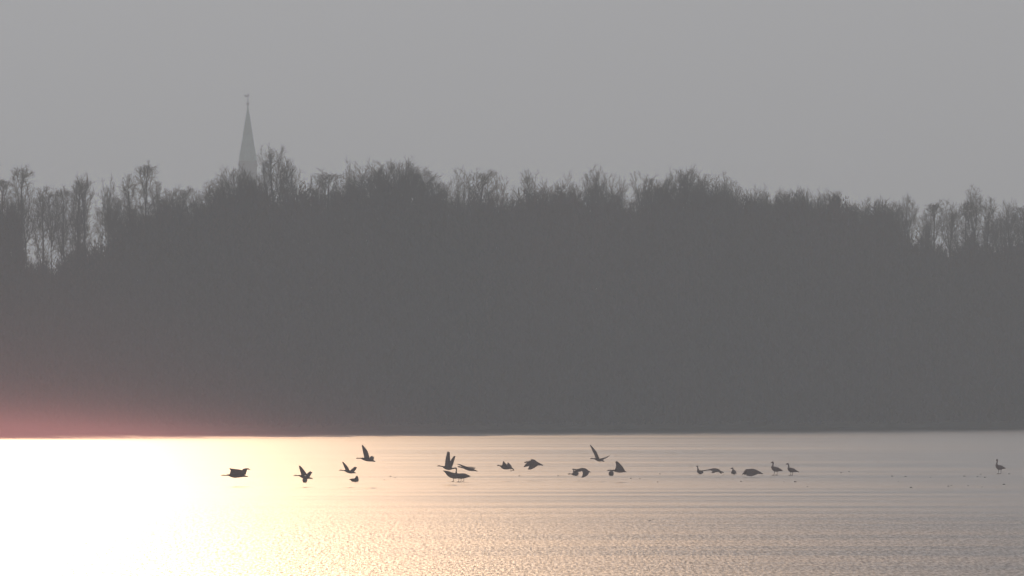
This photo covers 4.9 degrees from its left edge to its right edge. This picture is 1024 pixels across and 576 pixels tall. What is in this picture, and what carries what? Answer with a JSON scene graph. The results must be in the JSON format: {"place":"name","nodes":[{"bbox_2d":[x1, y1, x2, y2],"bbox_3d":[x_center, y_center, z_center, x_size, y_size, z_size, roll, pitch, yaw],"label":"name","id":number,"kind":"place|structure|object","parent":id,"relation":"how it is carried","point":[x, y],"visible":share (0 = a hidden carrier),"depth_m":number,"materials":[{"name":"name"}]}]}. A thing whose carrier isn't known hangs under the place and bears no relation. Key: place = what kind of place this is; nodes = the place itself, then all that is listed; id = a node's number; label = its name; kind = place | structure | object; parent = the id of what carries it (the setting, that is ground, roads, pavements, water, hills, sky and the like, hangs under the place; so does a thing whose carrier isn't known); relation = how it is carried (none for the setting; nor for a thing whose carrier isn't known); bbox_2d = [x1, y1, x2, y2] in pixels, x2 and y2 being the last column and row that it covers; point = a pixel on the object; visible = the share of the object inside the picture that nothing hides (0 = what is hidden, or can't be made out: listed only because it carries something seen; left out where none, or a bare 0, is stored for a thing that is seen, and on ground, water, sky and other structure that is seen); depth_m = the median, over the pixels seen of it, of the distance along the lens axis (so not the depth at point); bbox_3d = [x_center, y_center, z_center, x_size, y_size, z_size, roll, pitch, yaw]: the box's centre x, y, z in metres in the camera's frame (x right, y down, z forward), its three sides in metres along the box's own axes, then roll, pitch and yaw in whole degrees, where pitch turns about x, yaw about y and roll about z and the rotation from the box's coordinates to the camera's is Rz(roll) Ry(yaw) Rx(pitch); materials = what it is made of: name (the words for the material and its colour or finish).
{"place":"outdoors","nodes":[
{"label":"outdoors","id":0,"kind":"place"},
{"bbox_2d":[221,468,249,477],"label":"goose","id":1,"kind":"object","parent":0,"point":[236,473],"visible":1,"depth_m":558.36},
{"bbox_2d":[238,94,257,184],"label":"church","id":2,"kind":"structure","parent":0,"point":[247,158],"depth_m":2998.52,"materials":[{"name":"grey stone"}]},
{"bbox_2d":[293,466,312,478],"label":"goose","id":3,"kind":"object","parent":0,"point":[303,474],"visible":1,"depth_m":556.86},
{"bbox_2d":[340,462,356,473],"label":"goose","id":4,"kind":"object","parent":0,"point":[351,471],"visible":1,"depth_m":556.86},
{"bbox_2d":[356,445,374,461],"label":"goose","id":5,"kind":"object","parent":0,"point":[366,456],"visible":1,"depth_m":556.84},
{"bbox_2d":[438,452,454,469],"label":"goose","id":6,"kind":"object","parent":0,"point":[448,464],"visible":1,"depth_m":567.62},
{"bbox_2d":[457,464,476,470],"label":"goose","id":7,"kind":"object","parent":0,"point":[467,468],"visible":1,"depth_m":567.67},
{"bbox_2d":[497,461,513,470],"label":"goose","id":8,"kind":"object","parent":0,"point":[504,465],"visible":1,"depth_m":583.83},
{"bbox_2d":[0,427,1023,575],"bbox_3d":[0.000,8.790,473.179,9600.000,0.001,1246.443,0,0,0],"label":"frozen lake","id":9,"kind":"structure","parent":0,"point":[124,504],"depth_m":493.78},
{"bbox_2d":[444,470,457,481],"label":"goose","id":10,"kind":"object","parent":9,"relation":"on","point":[451,474],"visible":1,"depth_m":580.02},
{"bbox_2d":[454,467,469,481],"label":"goose","id":11,"kind":"object","parent":9,"relation":"on","point":[461,475],"visible":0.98,"depth_m":578.06},
{"bbox_2d":[742,469,762,475],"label":"goose","id":12,"kind":"object","parent":9,"relation":"on","point":[750,472],"visible":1,"depth_m":599.05},
{"bbox_2d":[771,461,782,473],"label":"goose","id":13,"kind":"object","parent":9,"relation":"on","point":[775,469],"visible":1,"depth_m":610.80},
{"bbox_2d":[0,418,1023,431],"bbox_3d":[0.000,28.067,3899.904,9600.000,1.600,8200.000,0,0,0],"label":"ground","id":14,"kind":"structure","parent":0,"point":[406,426],"depth_m":983.19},
{"bbox_2d":[0,178,16,411],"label":"bare tree","id":15,"kind":"object","parent":14,"relation":"on","point":[4,186],"visible":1,"depth_m":963.40,"materials":[{"name":"grey plant"}]},
{"bbox_2d":[0,195,20,392],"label":"bare tree","id":16,"kind":"object","parent":14,"relation":"on","point":[14,209],"visible":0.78,"depth_m":969.95,"materials":[{"name":"grey plant"}]},
{"bbox_2d":[6,163,41,420],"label":"bare tree","id":17,"kind":"object","parent":14,"relation":"on","point":[23,177],"visible":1,"depth_m":961.71,"materials":[{"name":"grey plant"}]},
{"bbox_2d":[15,190,40,276],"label":"bare tree","id":18,"kind":"object","parent":14,"relation":"on","point":[28,213],"visible":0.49,"depth_m":976.38,"materials":[{"name":"grey plant"}]},
{"bbox_2d":[28,207,49,370],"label":"bare tree","id":19,"kind":"object","parent":14,"relation":"on","point":[36,232],"visible":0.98,"depth_m":971.79,"materials":[{"name":"grey plant"}]},
{"bbox_2d":[27,185,59,392],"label":"bare tree","id":20,"kind":"object","parent":14,"relation":"on","point":[40,228],"visible":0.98,"depth_m":968.73,"materials":[{"name":"grey plant"}]},
{"bbox_2d":[37,187,67,394],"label":"bare tree","id":21,"kind":"object","parent":14,"relation":"on","point":[49,213],"visible":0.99,"depth_m":967.17,"materials":[{"name":"grey plant"}]},
{"bbox_2d":[50,209,71,253],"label":"bare tree","id":22,"kind":"object","parent":14,"relation":"on","point":[61,231],"visible":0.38,"depth_m":984.44,"materials":[{"name":"grey plant"}]},
{"bbox_2d":[43,184,85,399],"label":"bare tree","id":23,"kind":"object","parent":14,"relation":"on","point":[62,229],"visible":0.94,"depth_m":973.66,"materials":[{"name":"grey plant"}]},
{"bbox_2d":[66,198,90,238],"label":"bare tree","id":24,"kind":"object","parent":14,"relation":"on","point":[77,211],"visible":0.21,"depth_m":989.26,"materials":[{"name":"grey plant"}]},
{"bbox_2d":[61,177,98,412],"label":"bare tree","id":25,"kind":"object","parent":14,"relation":"on","point":[77,223],"visible":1,"depth_m":966.22,"materials":[{"name":"grey plant"}]},
{"bbox_2d":[67,206,96,302],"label":"bare tree","id":26,"kind":"object","parent":14,"relation":"on","point":[81,236],"visible":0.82,"depth_m":974.67,"materials":[{"name":"grey plant"}]},
{"bbox_2d":[71,173,96,420],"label":"bare tree","id":27,"kind":"object","parent":14,"relation":"on","point":[85,190],"visible":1,"depth_m":964.19,"materials":[{"name":"grey plant"}]},
{"bbox_2d":[91,196,112,261],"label":"bare tree","id":28,"kind":"object","parent":14,"relation":"on","point":[99,224],"visible":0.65,"depth_m":984.12,"materials":[{"name":"grey plant"}]},
{"bbox_2d":[93,199,123,244],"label":"bare tree","id":29,"kind":"object","parent":14,"relation":"on","point":[111,224],"visible":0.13,"depth_m":992.52,"materials":[{"name":"grey plant"}]},
{"bbox_2d":[97,175,120,419],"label":"bare tree","id":30,"kind":"object","parent":14,"relation":"on","point":[105,206],"visible":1,"depth_m":969.04,"materials":[{"name":"grey plant"}]},
{"bbox_2d":[100,191,121,362],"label":"bare tree","id":31,"kind":"object","parent":14,"relation":"on","point":[113,227],"visible":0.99,"depth_m":971.73,"materials":[{"name":"grey plant"}]},
{"bbox_2d":[111,198,132,358],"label":"bare tree","id":32,"kind":"object","parent":14,"relation":"on","point":[122,208],"visible":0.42,"depth_m":979.21,"materials":[{"name":"grey plant"}]},
{"bbox_2d":[111,173,145,422],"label":"bare tree","id":33,"kind":"object","parent":14,"relation":"on","point":[128,202],"visible":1,"depth_m":966.81,"materials":[{"name":"grey plant"}]},
{"bbox_2d":[123,197,148,301],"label":"bare tree","id":34,"kind":"object","parent":14,"relation":"on","point":[135,214],"visible":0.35,"depth_m":976.85,"materials":[{"name":"grey plant"}]},
{"bbox_2d":[124,161,164,418],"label":"bare tree","id":35,"kind":"object","parent":14,"relation":"on","point":[144,194],"visible":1,"depth_m":966.60,"materials":[{"name":"grey plant"}]},
{"bbox_2d":[148,179,169,416],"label":"bare tree","id":36,"kind":"object","parent":14,"relation":"on","point":[156,200],"visible":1,"depth_m":970.17,"materials":[{"name":"grey plant"}]},
{"bbox_2d":[163,185,182,371],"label":"bare tree","id":37,"kind":"object","parent":14,"relation":"on","point":[171,197],"visible":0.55,"depth_m":977.35,"materials":[{"name":"grey plant"}]},
{"bbox_2d":[170,185,196,414],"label":"bare tree","id":38,"kind":"object","parent":14,"relation":"on","point":[183,195],"visible":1,"depth_m":970.19,"materials":[{"name":"grey plant"}]},
{"bbox_2d":[176,190,207,416],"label":"bare tree","id":39,"kind":"object","parent":14,"relation":"on","point":[195,206],"visible":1,"depth_m":972.28,"materials":[{"name":"grey plant"}]},
{"bbox_2d":[195,177,231,422],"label":"bare tree","id":40,"kind":"object","parent":14,"relation":"on","point":[208,196],"visible":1,"depth_m":969.72,"materials":[{"name":"grey plant"}]},
{"bbox_2d":[210,176,236,420],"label":"bare tree","id":41,"kind":"object","parent":14,"relation":"on","point":[226,248],"visible":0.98,"depth_m":971.73,"materials":[{"name":"grey plant"}]},
{"bbox_2d":[210,163,264,421],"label":"bare tree","id":42,"kind":"object","parent":14,"relation":"on","point":[240,189],"visible":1,"depth_m":971.05,"materials":[{"name":"grey plant"}]},
{"bbox_2d":[237,173,272,413],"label":"bare tree","id":43,"kind":"object","parent":14,"relation":"on","point":[260,183],"visible":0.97,"depth_m":975.22,"materials":[{"name":"grey plant"}]},
{"bbox_2d":[255,143,293,419],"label":"bare tree","id":44,"kind":"object","parent":14,"relation":"on","point":[270,175],"visible":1,"depth_m":976.55,"materials":[{"name":"grey plant"}]},
{"bbox_2d":[270,156,304,422],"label":"bare tree","id":45,"kind":"object","parent":14,"relation":"on","point":[287,181],"visible":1,"depth_m":975.14,"materials":[{"name":"grey plant"}]},
{"bbox_2d":[302,175,327,416],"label":"bare tree","id":46,"kind":"object","parent":14,"relation":"on","point":[319,188],"visible":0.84,"depth_m":982.13,"materials":[{"name":"grey plant"}]},
{"bbox_2d":[303,167,353,418],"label":"bare tree","id":47,"kind":"object","parent":14,"relation":"on","point":[323,179],"visible":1,"depth_m":977.34,"materials":[{"name":"grey plant"}]},
{"bbox_2d":[336,175,363,416],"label":"bare tree","id":48,"kind":"object","parent":14,"relation":"on","point":[349,218],"visible":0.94,"depth_m":982.68,"materials":[{"name":"grey plant"}]},
{"bbox_2d":[343,159,364,420],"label":"bare tree","id":49,"kind":"object","parent":14,"relation":"on","point":[349,171],"visible":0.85,"depth_m":988.01,"materials":[{"name":"grey plant"}]},
{"bbox_2d":[341,160,397,419],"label":"bare tree","id":50,"kind":"object","parent":14,"relation":"on","point":[363,191],"visible":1,"depth_m":981.00,"materials":[{"name":"grey plant"}]},
{"bbox_2d":[361,156,430,414],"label":"bare tree","id":51,"kind":"object","parent":14,"relation":"on","point":[405,180],"visible":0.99,"depth_m":982.71,"materials":[{"name":"grey plant"}]},
{"bbox_2d":[394,167,449,418],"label":"bare tree","id":52,"kind":"object","parent":14,"relation":"on","point":[428,186],"visible":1,"depth_m":985.49,"materials":[{"name":"grey plant"}]},
{"bbox_2d":[431,178,461,392],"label":"bare tree","id":53,"kind":"object","parent":14,"relation":"on","point":[452,196],"visible":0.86,"depth_m":991.96,"materials":[{"name":"grey plant"}]},
{"bbox_2d":[444,165,478,418],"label":"bare tree","id":54,"kind":"object","parent":14,"relation":"on","point":[463,193],"visible":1,"depth_m":988.75,"materials":[{"name":"grey plant"}]},
{"bbox_2d":[465,166,501,421],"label":"bare tree","id":55,"kind":"object","parent":14,"relation":"on","point":[482,179],"visible":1,"depth_m":989.98,"materials":[{"name":"grey plant"}]},
{"bbox_2d":[481,186,494,379],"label":"bare tree","id":56,"kind":"object","parent":14,"relation":"on","point":[489,209],"visible":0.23,"depth_m":1002.82,"materials":[{"name":"grey plant"}]},
{"bbox_2d":[488,173,508,415],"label":"bare tree","id":57,"kind":"object","parent":14,"relation":"on","point":[502,192],"visible":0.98,"depth_m":994.00,"materials":[{"name":"grey plant"}]},
{"bbox_2d":[491,192,521,412],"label":"bare tree","id":58,"kind":"object","parent":14,"relation":"on","point":[509,221],"visible":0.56,"depth_m":1000.31,"materials":[{"name":"grey plant"}]},
{"bbox_2d":[0,174,1023,427],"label":"woodland","id":59,"kind":"object","parent":14,"relation":"on","point":[760,296],"visible":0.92,"depth_m":988.78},
{"bbox_2d":[509,169,550,416],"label":"bare tree","id":60,"kind":"object","parent":14,"relation":"on","point":[525,181],"visible":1,"depth_m":992.94,"materials":[{"name":"grey plant"}]},
{"bbox_2d":[527,179,568,421],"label":"bare tree","id":61,"kind":"object","parent":14,"relation":"on","point":[550,199],"visible":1,"depth_m":992.17,"materials":[{"name":"grey plant"}]},
{"bbox_2d":[553,172,580,409],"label":"bare tree","id":62,"kind":"object","parent":14,"relation":"on","point":[567,191],"visible":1,"depth_m":998.50,"materials":[{"name":"grey plant"}]},
{"bbox_2d":[572,164,610,410],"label":"bare tree","id":63,"kind":"object","parent":14,"relation":"on","point":[593,195],"visible":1,"depth_m":998.58,"materials":[{"name":"grey plant"}]},
{"bbox_2d":[589,172,622,408],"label":"bare tree","id":64,"kind":"object","parent":14,"relation":"on","point":[607,194],"visible":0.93,"depth_m":1004.04,"materials":[{"name":"grey plant"}]},
{"bbox_2d":[607,175,629,396],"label":"bare tree","id":65,"kind":"object","parent":14,"relation":"on","point":[623,203],"visible":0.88,"depth_m":1006.61,"materials":[{"name":"grey plant"}]},
{"bbox_2d":[628,186,653,410],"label":"bare tree","id":66,"kind":"object","parent":14,"relation":"on","point":[634,200],"visible":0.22,"depth_m":1020.05,"materials":[{"name":"grey plant"}]},
{"bbox_2d":[629,171,657,418],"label":"bare tree","id":67,"kind":"object","parent":14,"relation":"on","point":[638,192],"visible":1,"depth_m":1001.01,"materials":[{"name":"grey plant"}]},
{"bbox_2d":[633,177,667,413],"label":"bare tree","id":68,"kind":"object","parent":14,"relation":"on","point":[648,195],"visible":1,"depth_m":1003.83,"materials":[{"name":"grey plant"}]},
{"bbox_2d":[646,177,680,420],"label":"bare tree","id":69,"kind":"object","parent":14,"relation":"on","point":[665,194],"visible":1,"depth_m":1002.94,"materials":[{"name":"grey plant"}]},
{"bbox_2d":[652,162,713,415],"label":"bare tree","id":70,"kind":"object","parent":14,"relation":"on","point":[684,185],"visible":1,"depth_m":1005.60,"materials":[{"name":"grey plant"}]},
{"bbox_2d":[682,173,714,418],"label":"bare tree","id":71,"kind":"object","parent":14,"relation":"on","point":[700,194],"visible":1,"depth_m":1004.23,"materials":[{"name":"grey plant"}]},
{"bbox_2d":[707,171,736,406],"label":"bare tree","id":72,"kind":"object","parent":14,"relation":"on","point":[723,195],"visible":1,"depth_m":1009.17,"materials":[{"name":"grey plant"}]},
{"bbox_2d":[707,179,749,408],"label":"bare tree","id":73,"kind":"object","parent":14,"relation":"on","point":[727,200],"visible":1,"depth_m":1008.43,"materials":[{"name":"grey plant"}]},
{"bbox_2d":[728,181,741,257],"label":"bare tree","id":74,"kind":"object","parent":14,"relation":"on","point":[736,194],"visible":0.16,"depth_m":1031.26,"materials":[{"name":"grey plant"}]},
{"bbox_2d":[741,184,769,408],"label":"bare tree","id":75,"kind":"object","parent":14,"relation":"on","point":[753,240],"visible":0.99,"depth_m":1012.21,"materials":[{"name":"grey plant"}]},
{"bbox_2d":[746,184,777,419],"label":"bare tree","id":76,"kind":"object","parent":14,"relation":"on","point":[768,209],"visible":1,"depth_m":1010.11,"materials":[{"name":"grey plant"}]},
{"bbox_2d":[763,187,796,409],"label":"bare tree","id":77,"kind":"object","parent":14,"relation":"on","point":[780,198],"visible":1,"depth_m":1013.92,"materials":[{"name":"grey plant"}]},
{"bbox_2d":[782,186,818,400],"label":"bare tree","id":78,"kind":"object","parent":14,"relation":"on","point":[812,210],"visible":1,"depth_m":1012.02,"materials":[{"name":"grey plant"}]},
{"bbox_2d":[789,191,818,409],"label":"bare tree","id":79,"kind":"object","parent":14,"relation":"on","point":[807,240],"visible":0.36,"depth_m":1022.75,"materials":[{"name":"grey plant"}]},
{"bbox_2d":[809,188,835,406],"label":"bare tree","id":80,"kind":"object","parent":14,"relation":"on","point":[824,203],"visible":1,"depth_m":1015.07,"materials":[{"name":"grey plant"}]},
{"bbox_2d":[820,189,843,407],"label":"bare tree","id":81,"kind":"object","parent":14,"relation":"on","point":[836,219],"visible":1,"depth_m":1014.75,"materials":[{"name":"grey plant"}]},
{"bbox_2d":[841,203,864,410],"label":"bare tree","id":82,"kind":"object","parent":14,"relation":"on","point":[857,214],"visible":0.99,"depth_m":1018.59,"materials":[{"name":"grey plant"}]},
{"bbox_2d":[858,197,872,398],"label":"bare tree","id":83,"kind":"object","parent":14,"relation":"on","point":[862,210],"visible":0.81,"depth_m":1023.23,"materials":[{"name":"grey plant"}]},
{"bbox_2d":[858,195,894,413],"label":"bare tree","id":84,"kind":"object","parent":14,"relation":"on","point":[877,218],"visible":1,"depth_m":1015.96,"materials":[{"name":"grey plant"}]},
{"bbox_2d":[886,201,903,340],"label":"bare tree","id":85,"kind":"object","parent":14,"relation":"on","point":[896,217],"visible":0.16,"depth_m":1037.81,"materials":[{"name":"grey plant"}]},
{"bbox_2d":[892,195,919,401],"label":"bare tree","id":86,"kind":"object","parent":14,"relation":"on","point":[908,220],"visible":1,"depth_m":1021.97,"materials":[{"name":"grey plant"}]},
{"bbox_2d":[915,206,938,394],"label":"bare tree","id":87,"kind":"object","parent":14,"relation":"on","point":[922,226],"visible":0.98,"depth_m":1026.89,"materials":[{"name":"grey plant"}]},
{"bbox_2d":[918,199,956,409],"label":"bare tree","id":88,"kind":"object","parent":14,"relation":"on","point":[934,208],"visible":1,"depth_m":1021.70,"materials":[{"name":"grey plant"}]},
{"bbox_2d":[935,198,966,415],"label":"bare tree","id":89,"kind":"object","parent":14,"relation":"on","point":[951,222],"visible":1,"depth_m":1021.30,"materials":[{"name":"grey plant"}]},
{"bbox_2d":[945,209,960,254],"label":"bare tree","id":90,"kind":"object","parent":14,"relation":"on","point":[954,228],"visible":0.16,"depth_m":1050.99,"materials":[{"name":"grey plant"}]},
{"bbox_2d":[951,198,979,408],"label":"bare tree","id":91,"kind":"object","parent":14,"relation":"on","point":[963,231],"visible":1,"depth_m":1027.37,"materials":[{"name":"grey plant"}]},
{"bbox_2d":[956,222,985,266],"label":"bare tree","id":92,"kind":"object","parent":14,"relation":"on","point":[971,236],"visible":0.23,"depth_m":1039.96,"materials":[{"name":"grey plant"}]},
{"bbox_2d":[960,184,986,415],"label":"bare tree","id":93,"kind":"object","parent":14,"relation":"on","point":[975,211],"visible":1,"depth_m":1023.50,"materials":[{"name":"grey plant"}]},
{"bbox_2d":[974,197,1002,411],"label":"bare tree","id":94,"kind":"object","parent":14,"relation":"on","point":[988,214],"visible":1,"depth_m":1025.07,"materials":[{"name":"grey plant"}]},
{"bbox_2d":[978,214,1000,253],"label":"bare tree","id":95,"kind":"object","parent":14,"relation":"on","point":[995,243],"visible":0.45,"depth_m":1042.46,"materials":[{"name":"grey plant"}]},
{"bbox_2d":[990,213,1006,252],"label":"bare tree","id":96,"kind":"object","parent":14,"relation":"on","point":[998,234],"visible":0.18,"depth_m":1054.86,"materials":[{"name":"grey plant"}]},
{"bbox_2d":[995,208,1020,357],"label":"bare tree","id":97,"kind":"object","parent":14,"relation":"on","point":[1001,238],"visible":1,"depth_m":1031.05,"materials":[{"name":"grey plant"}]},
{"bbox_2d":[996,197,1021,418],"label":"bare tree","id":98,"kind":"object","parent":14,"relation":"on","point":[1010,226],"visible":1,"depth_m":1025.46,"materials":[{"name":"grey plant"}]},
{"bbox_2d":[1009,212,1022,279],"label":"bare tree","id":99,"kind":"object","parent":14,"relation":"on","point":[1017,229],"visible":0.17,"depth_m":1045.29,"materials":[{"name":"grey plant"}]},
{"bbox_2d":[1010,205,1023,417],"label":"bare tree","id":100,"kind":"object","parent":14,"relation":"on","point":[1022,224],"visible":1,"depth_m":1027.24,"materials":[{"name":"grey plant"}]},
{"bbox_2d":[0,0,1023,288],"label":"sky","id":101,"kind":"structure","parent":0,"point":[923,100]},
{"bbox_2d":[524,459,542,469],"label":"goose","id":102,"kind":"object","parent":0,"point":[532,463],"visible":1,"depth_m":585.40},
{"bbox_2d":[573,468,589,477],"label":"goose","id":103,"kind":"object","parent":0,"point":[585,471],"visible":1,"depth_m":583.75},
{"bbox_2d":[590,445,609,461],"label":"goose","id":104,"kind":"object","parent":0,"point":[596,458],"visible":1,"depth_m":583.80},
{"bbox_2d":[607,461,625,472],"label":"goose","id":105,"kind":"object","parent":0,"point":[619,468],"visible":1,"depth_m":577.17},
{"bbox_2d":[701,468,723,473],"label":"goose","id":106,"kind":"object","parent":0,"point":[713,470],"visible":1,"depth_m":599.21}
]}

